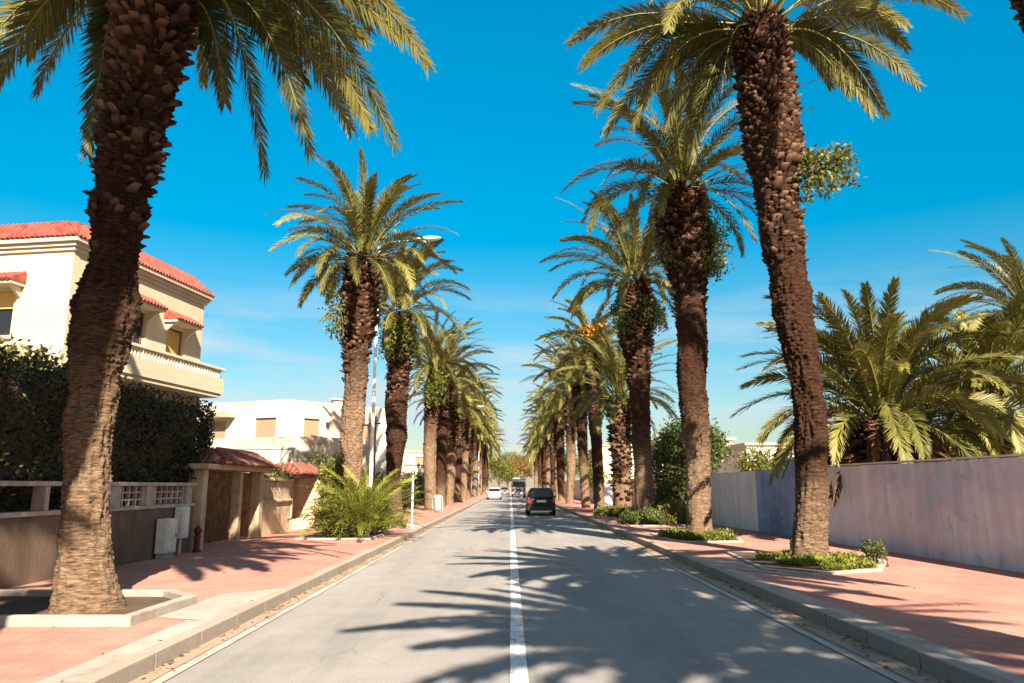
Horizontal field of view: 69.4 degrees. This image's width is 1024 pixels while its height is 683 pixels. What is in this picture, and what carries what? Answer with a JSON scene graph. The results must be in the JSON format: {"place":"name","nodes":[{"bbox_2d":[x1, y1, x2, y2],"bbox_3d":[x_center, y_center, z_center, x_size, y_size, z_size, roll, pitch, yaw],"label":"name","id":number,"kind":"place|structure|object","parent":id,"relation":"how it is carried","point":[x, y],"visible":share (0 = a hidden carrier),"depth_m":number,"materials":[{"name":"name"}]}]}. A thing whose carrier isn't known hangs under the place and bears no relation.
{"place":"outdoors","nodes":[
{"label":"outdoors","id":0,"kind":"place"},
{"bbox_2d":[0,220,225,418],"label":"cream house","id":1,"kind":"structure","parent":0,"point":[42,266],"depth_m":18.71,"materials":[{"name":"paint"}]},
{"bbox_2d":[0,292,14,338],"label":"window","id":2,"kind":"structure","parent":1,"relation":"in","point":[6,298],"depth_m":18.36,"materials":[{"name":"grey glass"}]},
{"bbox_2d":[132,313,143,357],"bbox_3d":[-10.539,-0.123,20.499,0.080,1.500,0.750,-2,-11,9],"label":"window","id":3,"kind":"structure","parent":1,"relation":"in","point":[137,337],"depth_m":20.79,"materials":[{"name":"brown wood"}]},
{"bbox_2d":[165,328,181,367],"bbox_3d":[-10.168,0.200,22.209,0.280,1.180,1.060,-2,-11,9],"label":"window","id":4,"kind":"structure","parent":1,"relation":"in","point":[173,341],"depth_m":22.36,"materials":[{"name":"yellow wood"}]},
{"bbox_2d":[0,491,486,682],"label":"pavement","id":5,"kind":"structure","parent":0,"point":[32,654],"depth_m":11.98,"materials":[{"name":"tile"}]},
{"bbox_2d":[0,331,64,379],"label":"flowering shrub","id":6,"kind":"object","parent":5,"relation":"on","point":[41,350],"visible":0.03,"depth_m":13.26,"materials":[{"name":"green plant"}]},
{"bbox_2d":[0,347,156,424],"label":"green shrub","id":7,"kind":"object","parent":5,"relation":"on","point":[54,367],"visible":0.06,"depth_m":12.63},
{"bbox_2d":[0,481,196,588],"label":"railed wall","id":8,"kind":"structure","parent":5,"relation":"on","point":[29,553],"depth_m":12.01,"materials":[{"name":"brown concrete"}]},
{"bbox_2d":[0,589,196,626],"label":"planter","id":9,"kind":"object","parent":5,"relation":"on","point":[24,608],"visible":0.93,"depth_m":8.69,"materials":[{"name":"concrete"}]},
{"bbox_2d":[0,0,436,614],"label":"palm tree","id":10,"kind":"object","parent":9,"relation":"in","point":[140,54],"visible":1,"depth_m":9.78,"materials":[{"name":"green plant"}]},
{"bbox_2d":[0,344,216,511],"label":"hedge","id":11,"kind":"object","parent":5,"relation":"on","point":[159,444],"visible":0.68,"depth_m":12.85,"materials":[{"name":"green plant"}]},
{"bbox_2d":[37,619,206,682],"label":"concrete apron","id":12,"kind":"object","parent":5,"relation":"on","point":[70,675],"visible":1,"depth_m":6.56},
{"bbox_2d":[154,518,177,558],"bbox_3d":[-7.201,4.104,15.434,0.265,0.800,0.480,0,-11,0],"label":"meter cabinet","id":13,"kind":"object","parent":5,"relation":"on","point":[165,538],"visible":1,"depth_m":15.25,"materials":[{"name":"metal"}]},
{"bbox_2d":[174,507,189,554],"bbox_3d":[-7.250,4.144,16.211,0.210,1.020,0.340,0,-11,0],"label":"meter cabinet","id":14,"kind":"object","parent":5,"relation":"on","point":[182,514],"visible":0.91,"depth_m":16.12,"materials":[{"name":"metal"}]},
{"bbox_2d":[192,525,201,552],"bbox_3d":[-7.136,4.471,16.790,0.180,0.600,0.240,0,-11,0],"label":"hydrant","id":15,"kind":"object","parent":5,"relation":"on","point":[197,531],"visible":0.99,"depth_m":16.74,"materials":[{"name":"metal"}]},
{"bbox_2d":[159,588,280,620],"bbox_3d":[-3.693,3.344,9.477,0.695,0.001,2.700,0,-11,0],"label":"concrete apron","id":16,"kind":"object","parent":5,"relation":"on","point":[211,608],"visible":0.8,"depth_m":9.17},
{"bbox_2d":[172,447,278,550],"bbox_3d":[-7.575,4.068,19.567,1.334,2.455,4.900,0,-11,0],"label":"gatehouse","id":17,"kind":"object","parent":5,"relation":"on","point":[227,499],"visible":0.91,"depth_m":19.41,"materials":[{"name":"paint"}]},
{"bbox_2d":[261,473,293,536],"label":"stone wall","id":18,"kind":"structure","parent":5,"relation":"on","point":[277,499],"depth_m":23.15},
{"bbox_2d":[265,462,293,484],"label":"creeper","id":19,"kind":"object","parent":18,"relation":"attached to","point":[276,471],"visible":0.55,"depth_m":23.19,"materials":[{"name":"green plant"}]},
{"bbox_2d":[275,461,326,530],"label":"gatehouse","id":20,"kind":"structure","parent":5,"relation":"on","point":[302,474],"depth_m":25.63,"materials":[{"name":"beige paint"}]},
{"bbox_2d":[303,450,332,470],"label":"hillside shrub","id":21,"kind":"object","parent":5,"relation":"on","point":[318,460],"visible":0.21,"depth_m":27.82,"materials":[{"name":"green plant"}]},
{"bbox_2d":[310,452,343,528],"bbox_3d":[-6.012,5.257,25.485,1.753,2.980,2.287,4,-12,-21],"label":"shrub","id":22,"kind":"object","parent":5,"relation":"on","point":[334,464],"visible":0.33,"depth_m":25.46,"materials":[{"name":"green plant"}]},
{"bbox_2d":[295,531,394,539],"bbox_3d":[-4.924,5.846,22.384,2.250,0.045,3.600,0,-11,0],"label":"planter","id":23,"kind":"object","parent":5,"relation":"on","point":[375,534],"visible":0.71,"depth_m":21.09,"materials":[{"name":"concrete"}]},
{"bbox_2d":[300,492,375,538],"bbox_3d":[-5.125,5.262,21.489,2.269,1.802,1.856,-5,-12,23],"label":"bush","id":24,"kind":"object","parent":23,"relation":"on","point":[337,533],"visible":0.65,"depth_m":21.30,"materials":[{"name":"green plant"}]},
{"bbox_2d":[287,463,435,536],"bbox_3d":[-4.384,4.689,21.955,4.388,2.152,4.208,-6,-13,28],"label":"young palm","id":25,"kind":"object","parent":23,"relation":"in","point":[364,504],"visible":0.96,"depth_m":21.36,"materials":[{"name":"green plant"}]},
{"bbox_2d":[265,147,464,533],"bbox_3d":[-4.868,-0.126,24.471,6.592,12.567,6.594,0,-11,0],"label":"palm tree","id":26,"kind":"object","parent":23,"relation":"on","point":[364,277],"visible":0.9,"depth_m":24.01,"materials":[{"name":"green plant"}]},
{"bbox_2d":[318,284,353,347],"bbox_3d":[-5.581,-0.897,24.086,1.289,2.077,1.409,7,-13,-31],"label":"leafy growth","id":27,"kind":"object","parent":26,"relation":"attached to","point":[337,326],"visible":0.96,"depth_m":23.94,"materials":[{"name":"green plant"}]},
{"bbox_2d":[371,514,408,529],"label":"ground cover","id":28,"kind":"object","parent":5,"relation":"on","point":[392,525],"visible":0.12,"depth_m":25.76,"materials":[{"name":"green plant"}]},
{"bbox_2d":[374,468,419,514],"bbox_3d":[-6.567,8.229,39.825,3.070,2.840,5.600,0,-11,0],"label":"dark bush","id":29,"kind":"object","parent":5,"relation":"on","point":[407,486],"visible":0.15,"depth_m":39.34,"materials":[{"name":"green plant"}]},
{"bbox_2d":[317,236,476,519],"bbox_3d":[-4.936,1.219,31.669,6.598,12.687,7.095,8,-14,-35],"label":"palm tree","id":30,"kind":"object","parent":5,"relation":"on","point":[397,395],"visible":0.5,"depth_m":31.36,"materials":[{"name":"green plant"}]},
{"bbox_2d":[369,310,428,366],"bbox_3d":[-4.749,-0.090,31.373,2.473,2.414,1.791,0,-11,0],"label":"leafy growth","id":31,"kind":"object","parent":30,"relation":"attached to","point":[396,330],"visible":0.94,"depth_m":31.27,"materials":[{"name":"green plant"}]},
{"bbox_2d":[369,236,440,487],"bbox_3d":[-4.287,1.347,29.683,2.650,11.675,0.400,0,-11,0],"label":"street lamp","id":32,"kind":"object","parent":5,"relation":"on","point":[431,238],"visible":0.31,"depth_m":29.44,"materials":[{"name":"metal"}]},
{"bbox_2d":[406,472,423,503],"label":"pruned bush","id":33,"kind":"object","parent":5,"relation":"on","point":[420,480],"visible":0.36,"depth_m":60.10,"materials":[{"name":"green plant"}]},
{"bbox_2d":[380,307,488,510],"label":"palm tree","id":34,"kind":"object","parent":5,"relation":"on","point":[430,419],"visible":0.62,"depth_m":46.10,"materials":[{"name":"green plant"}]},
{"bbox_2d":[418,368,449,409],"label":"leafy growth","id":35,"kind":"object","parent":34,"relation":"attached to","point":[435,384],"visible":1,"depth_m":45.64,"materials":[{"name":"green plant"}]},
{"bbox_2d":[432,495,442,511],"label":"waste bin","id":36,"kind":"object","parent":5,"relation":"on","point":[438,501],"visible":0.95,"depth_m":42.05,"materials":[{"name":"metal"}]},
{"bbox_2d":[408,318,499,507],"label":"palm tree","id":37,"kind":"object","parent":5,"relation":"on","point":[442,434],"visible":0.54,"depth_m":52.55,"materials":[{"name":"green plant"}]},
{"bbox_2d":[407,362,501,504],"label":"palm tree","id":38,"kind":"object","parent":5,"relation":"on","point":[456,414],"visible":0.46,"depth_m":59.75,"materials":[{"name":"green plant"}]},
{"bbox_2d":[418,360,497,501],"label":"palm tree","id":39,"kind":"object","parent":5,"relation":"on","point":[457,492],"visible":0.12,"depth_m":68.90,"materials":[{"name":"green plant"}]},
{"bbox_2d":[461,376,503,499],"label":"palm tree","id":40,"kind":"object","parent":5,"relation":"on","point":[466,427],"visible":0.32,"depth_m":78.00,"materials":[{"name":"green plant"}]},
{"bbox_2d":[461,415,504,495],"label":"palm tree","id":41,"kind":"object","parent":5,"relation":"on","point":[488,442],"visible":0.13,"depth_m":108.67,"materials":[{"name":"green plant"}]},
{"bbox_2d":[467,390,502,498],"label":"palm tree","id":42,"kind":"object","parent":5,"relation":"on","point":[472,434],"visible":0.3,"depth_m":87.69,"materials":[{"name":"green plant"}]},
{"bbox_2d":[471,393,505,497],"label":"palm tree","id":43,"kind":"object","parent":5,"relation":"on","point":[475,459],"visible":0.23,"depth_m":97.45,"materials":[{"name":"green plant"}]},
{"bbox_2d":[479,421,502,494],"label":"palm tree","id":44,"kind":"object","parent":5,"relation":"on","point":[480,461],"visible":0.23,"depth_m":119.12,"materials":[{"name":"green plant"}]},
{"bbox_2d":[481,423,507,494],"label":"palm tree","id":45,"kind":"object","parent":5,"relation":"on","point":[485,452],"visible":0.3,"depth_m":130.89,"materials":[{"name":"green plant"}]},
{"bbox_2d":[486,437,508,492],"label":"palm tree","id":46,"kind":"object","parent":5,"relation":"on","point":[489,460],"visible":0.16,"depth_m":157.27,"materials":[{"name":"green plant"}]},
{"bbox_2d":[488,453,517,487],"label":"tree","id":47,"kind":"object","parent":5,"relation":"on","point":[502,470],"visible":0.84,"depth_m":219.93,"materials":[{"name":"green plant"}]},
{"bbox_2d":[404,451,436,462],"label":"house","id":48,"kind":"structure","parent":0,"point":[413,456],"depth_m":93.92,"materials":[{"name":"paint"}]},
{"bbox_2d":[0,0,1023,486],"label":"sky","id":49,"kind":"structure","parent":0,"point":[497,129],"materials":[{"name":"blue"}]},
{"bbox_2d":[149,488,916,682],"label":"road","id":50,"kind":"structure","parent":0,"point":[434,606],"depth_m":8.65,"materials":[{"name":"asphalt"}]},
{"bbox_2d":[129,498,486,682],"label":"gutter","id":51,"kind":"object","parent":50,"relation":"on","point":[152,675],"visible":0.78,"depth_m":8.53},
{"bbox_2d":[151,499,486,682],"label":"edge line","id":52,"kind":"object","parent":50,"relation":"on","point":[176,671],"visible":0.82,"depth_m":8.56,"materials":[{"name":"paint"}]},
{"bbox_2d":[486,487,502,499],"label":"car","id":53,"kind":"object","parent":50,"relation":"on","point":[494,492],"visible":1,"depth_m":88.43,"materials":[{"name":"silver metal"}]},
{"bbox_2d":[511,478,525,496],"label":"minibus","id":54,"kind":"object","parent":50,"relation":"on","point":[518,485],"visible":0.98,"depth_m":112.37,"materials":[{"name":"grey paint"}]},
{"bbox_2d":[510,488,528,682],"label":"line","id":55,"kind":"object","parent":50,"relation":"on","point":[518,668],"visible":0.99,"depth_m":8.66,"materials":[{"name":"paint"}]},
{"bbox_2d":[523,488,555,514],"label":"car","id":56,"kind":"object","parent":50,"relation":"on","point":[540,499],"visible":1,"depth_m":40.76,"materials":[{"name":"black paint"}]},
{"bbox_2d":[557,509,908,682],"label":"edge line","id":57,"kind":"object","parent":50,"relation":"on","point":[863,662],"visible":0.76,"depth_m":8.53,"materials":[{"name":"paint"}]},
{"bbox_2d":[526,493,950,682],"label":"gutter","id":58,"kind":"object","parent":50,"relation":"on","point":[879,657],"visible":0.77,"depth_m":8.49,"materials":[{"name":"concrete"}]},
{"bbox_2d":[2,505,1012,682],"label":"leaf litter","id":59,"kind":"object","parent":58,"relation":"on","point":[842,639],"visible":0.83,"depth_m":9.67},
{"bbox_2d":[588,445,633,483],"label":"house","id":60,"kind":"structure","parent":0,"point":[607,459],"depth_m":79.07,"materials":[{"name":"white paint"}]},
{"bbox_2d":[651,438,735,476],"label":"house","id":61,"kind":"structure","parent":0,"point":[731,442],"depth_m":49.64,"materials":[{"name":"white paint"}]},
{"bbox_2d":[526,489,1023,675],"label":"pavement","id":62,"kind":"structure","parent":0,"point":[990,627],"depth_m":10.41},
{"bbox_2d":[518,439,537,487],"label":"palm tree","id":63,"kind":"object","parent":62,"relation":"on","point":[535,460],"visible":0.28,"depth_m":156.35,"materials":[{"name":"green plant"}]},
{"bbox_2d":[517,423,545,487],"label":"palm tree","id":64,"kind":"object","parent":62,"relation":"on","point":[541,446],"visible":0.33,"depth_m":115.21,"materials":[{"name":"green plant"}]},
{"bbox_2d":[519,401,565,487],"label":"palm tree","id":65,"kind":"object","parent":62,"relation":"on","point":[547,458],"visible":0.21,"depth_m":103.48,"materials":[{"name":"green plant"}]},
{"bbox_2d":[521,396,564,494],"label":"palm tree","id":66,"kind":"object","parent":62,"relation":"on","point":[551,449],"visible":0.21,"depth_m":92.68,"materials":[{"name":"green plant"}]},
{"bbox_2d":[521,380,587,500],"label":"palm tree","id":67,"kind":"object","parent":62,"relation":"on","point":[557,424],"visible":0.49,"depth_m":73.05,"materials":[{"name":"green plant"}]},
{"bbox_2d":[520,394,589,499],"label":"palm tree","id":68,"kind":"object","parent":62,"relation":"on","point":[555,469],"visible":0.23,"depth_m":81.94,"materials":[{"name":"green plant"}]},
{"bbox_2d":[519,342,609,503],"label":"palm tree","id":69,"kind":"object","parent":62,"relation":"on","point":[570,439],"visible":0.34,"depth_m":64.27,"materials":[{"name":"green plant"}]},
{"bbox_2d":[528,324,616,507],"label":"palm tree","id":70,"kind":"object","parent":62,"relation":"on","point":[582,422],"visible":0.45,"depth_m":50.57,"materials":[{"name":"green plant"}]},
{"bbox_2d":[532,299,621,508],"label":"palm tree","id":71,"kind":"object","parent":62,"relation":"on","point":[597,465],"visible":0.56,"depth_m":44.86,"materials":[{"name":"green plant"}]},
{"bbox_2d":[550,478,606,501],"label":"wall","id":72,"kind":"structure","parent":62,"relation":"on","point":[577,492],"depth_m":84.78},
{"bbox_2d":[588,455,610,494],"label":"yellow bush","id":73,"kind":"object","parent":62,"relation":"on","point":[590,473],"visible":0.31,"depth_m":61.61,"materials":[{"name":"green plant"}]},
{"bbox_2d":[604,484,612,506],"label":"service cabinet","id":74,"kind":"object","parent":62,"relation":"on","point":[608,494],"visible":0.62,"depth_m":45.63,"materials":[{"name":"metal"}]},
{"bbox_2d":[548,323,678,507],"bbox_3d":[5.975,4.104,39.887,8.102,10.175,8.010,0,-11,0],"label":"palm tree","id":75,"kind":"object","parent":62,"relation":"on","point":[617,409],"visible":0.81,"depth_m":39.38,"materials":[{"name":"green plant"}]},
{"bbox_2d":[593,504,634,515],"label":"ground cover","id":76,"kind":"object","parent":62,"relation":"on","point":[612,511],"visible":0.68,"depth_m":36.27,"materials":[{"name":"green plant"}]},
{"bbox_2d":[539,188,735,512],"bbox_3d":[5.400,0.539,31.569,8.515,14.044,8.025,0,-11,0],"label":"palm tree","id":77,"kind":"object","parent":62,"relation":"on","point":[637,343],"visible":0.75,"depth_m":31.09,"materials":[{"name":"green plant"}]},
{"bbox_2d":[600,293,671,338],"bbox_3d":[5.306,-1.193,31.144,3.120,2.144,2.058,0,-11,0],"label":"leafy growth","id":78,"kind":"object","parent":77,"relation":"attached to","point":[655,311],"visible":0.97,"depth_m":31.01,"materials":[{"name":"green plant"}]},
{"bbox_2d":[615,520,684,525],"bbox_3d":[5.511,7.250,29.570,2.250,0.045,4.200,0,-11,0],"label":"planter","id":79,"kind":"object","parent":62,"relation":"on","point":[639,524],"visible":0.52,"depth_m":27.92,"materials":[{"name":"concrete"}]},
{"bbox_2d":[616,502,672,524],"bbox_3d":[5.237,6.701,28.964,2.281,0.862,2.202,0,-11,0],"label":"ground cover","id":80,"kind":"object","parent":79,"relation":"on","point":[648,516],"visible":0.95,"depth_m":28.49,"materials":[{"name":"green plant"}]},
{"bbox_2d":[648,494,686,524],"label":"ground cover","id":81,"kind":"object","parent":79,"relation":"on","point":[675,513],"visible":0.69,"depth_m":28.51,"materials":[{"name":"green plant"}]},
{"bbox_2d":[560,38,820,531],"bbox_3d":[5.569,-1.656,22.961,7.794,15.051,7.860,8,-13,-34],"label":"palm tree","id":82,"kind":"object","parent":62,"relation":"on","point":[679,203],"visible":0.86,"depth_m":22.69,"materials":[{"name":"green plant"}]},
{"bbox_2d":[642,207,735,285],"bbox_3d":[5.497,-2.784,22.984,2.890,2.574,1.574,-2,-11,11],"label":"leafy growth","id":83,"kind":"object","parent":82,"relation":"attached to","point":[716,265],"visible":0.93,"depth_m":22.69,"materials":[{"name":"green plant"}]},
{"bbox_2d":[652,410,735,508],"bbox_3d":[7.964,5.502,32.590,4.313,5.053,4.507,0,-11,0],"label":"garden shrub","id":84,"kind":"object","parent":62,"relation":"on","point":[669,455],"visible":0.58,"depth_m":31.73,"materials":[{"name":"green plant"}]},
{"bbox_2d":[649,533,743,542],"bbox_3d":[5.354,5.611,21.179,2.200,0.045,3.499,0,-11,0],"label":"planter","id":85,"kind":"object","parent":62,"relation":"on","point":[737,539],"visible":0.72,"depth_m":19.72,"materials":[{"name":"concrete"}]},
{"bbox_2d":[657,525,738,540],"bbox_3d":[5.356,5.403,20.963,2.329,0.328,2.752,0,-11,0],"label":"ground cover","id":86,"kind":"object","parent":85,"relation":"on","point":[718,534],"visible":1,"depth_m":20.29,"materials":[{"name":"green plant"}]},
{"bbox_2d":[710,471,758,530],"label":"plain wall","id":87,"kind":"structure","parent":62,"relation":"on","point":[734,503],"depth_m":26.71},
{"bbox_2d":[694,557,794,575],"bbox_3d":[4.125,4.202,13.894,0.734,0.001,3.591,1,-11,-7],"label":"concrete apron","id":88,"kind":"object","parent":62,"relation":"on","point":[727,564],"visible":1,"depth_m":13.86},
{"bbox_2d":[562,0,970,554],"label":"palm tree","id":89,"kind":"object","parent":62,"relation":"on","point":[758,41],"visible":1,"depth_m":16.53,"materials":[{"name":"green plant"}]},
{"bbox_2d":[793,140,866,206],"bbox_3d":[6.815,-3.688,16.269,1.622,1.585,1.208,5,-12,-26],"label":"leafy growth","id":90,"kind":"object","parent":89,"relation":"attached to","point":[815,177],"visible":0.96,"depth_m":16.12,"materials":[{"name":"green plant"}]},
{"bbox_2d":[755,457,795,536],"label":"painted wall","id":91,"kind":"structure","parent":62,"relation":"on","point":[776,504],"depth_m":23.04,"materials":[{"name":"blue paint"}]},
{"bbox_2d":[724,551,886,576],"bbox_3d":[5.868,4.293,14.433,2.897,0.045,4.445,0,-11,0],"label":"planter","id":92,"kind":"object","parent":62,"relation":"on","point":[749,558],"visible":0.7,"depth_m":13.32,"materials":[{"name":"concrete"}]},
{"bbox_2d":[755,549,877,569],"bbox_3d":[5.931,4.130,14.213,2.148,0.238,2.816,0,-11,0],"label":"ground cover","id":93,"kind":"object","parent":92,"relation":"on","point":[844,560],"visible":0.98,"depth_m":13.68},
{"bbox_2d":[859,538,888,566],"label":"weed tuft","id":94,"kind":"object","parent":92,"relation":"on","point":[876,552],"visible":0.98,"depth_m":13.85,"materials":[{"name":"green plant"}]},
{"bbox_2d":[720,567,1023,682],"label":"concrete apron","id":95,"kind":"object","parent":62,"relation":"on","point":[996,670],"visible":1,"depth_m":7.49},
{"bbox_2d":[827,454,1023,572],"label":"garden wall","id":96,"kind":"structure","parent":62,"relation":"on","point":[970,512],"depth_m":15.10,"materials":[{"name":"paint"}]},
{"bbox_2d":[718,442,835,472],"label":"house","id":97,"kind":"structure","parent":0,"point":[737,450],"depth_m":43.74,"materials":[{"name":"white paint"}]},
{"label":"ground","id":98,"kind":"structure","parent":0,"visible":0},
{"bbox_2d":[231,447,295,463],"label":"wall","id":99,"kind":"structure","parent":98,"relation":"on","point":[274,455],"depth_m":29.00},
{"bbox_2d":[71,497,486,682],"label":"kerb","id":100,"kind":"structure","parent":98,"relation":"on","point":[134,666],"depth_m":8.07,"materials":[{"name":"concrete"}]},
{"bbox_2d":[195,436,373,488],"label":"terrace wall","id":101,"kind":"structure","parent":98,"relation":"on","point":[304,446],"depth_m":32.77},
{"bbox_2d":[197,398,403,511],"bbox_3d":[-12.391,6.671,42.117,8.286,6.250,11.883,-10,-15,43],"label":"white villa","id":102,"kind":"object","parent":98,"relation":"on","point":[273,418],"visible":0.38,"depth_m":39.06,"materials":[{"name":"paint"}]},
{"bbox_2d":[403,463,424,487],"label":"house","id":103,"kind":"structure","parent":98,"relation":"on","point":[416,467],"depth_m":70.94,"materials":[{"name":"paint"}]},
{"bbox_2d":[506,453,533,481],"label":"tree","id":104,"kind":"object","parent":98,"relation":"on","point":[524,466],"visible":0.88,"depth_m":228.30,"materials":[{"name":"yellow plant"}]},
{"bbox_2d":[728,443,794,471],"bbox_3d":[10.985,5.935,30.938,3.456,3.431,2.724,0,-11,0],"label":"garden bush","id":105,"kind":"object","parent":98,"relation":"on","point":[753,465],"visible":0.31,"depth_m":31.16,"materials":[{"name":"green plant"}]},
{"bbox_2d":[526,492,1015,682],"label":"kerb","id":106,"kind":"structure","parent":98,"relation":"on","point":[945,667],"depth_m":8.05,"materials":[{"name":"concrete"}]},
{"bbox_2d":[729,276,1023,507],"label":"palm tree","id":107,"kind":"object","parent":98,"relation":"on","point":[880,369],"visible":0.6,"depth_m":19.18,"materials":[{"name":"green plant"}]},
{"bbox_2d":[870,287,1023,460],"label":"palm tree","id":108,"kind":"object","parent":98,"relation":"on","point":[1012,321],"visible":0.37,"depth_m":21.59,"materials":[{"name":"green plant"}]},
{"bbox_2d":[924,237,1023,344],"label":"palm tree","id":109,"kind":"object","parent":98,"relation":"on","point":[1014,281],"visible":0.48,"depth_m":32.01,"materials":[{"name":"green plant"}]},
{"bbox_2d":[1008,0,1023,33],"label":"palm tree","id":110,"kind":"object","parent":98,"relation":"on","point":[1018,6],"visible":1,"depth_m":16.16,"materials":[{"name":"brown plant"}]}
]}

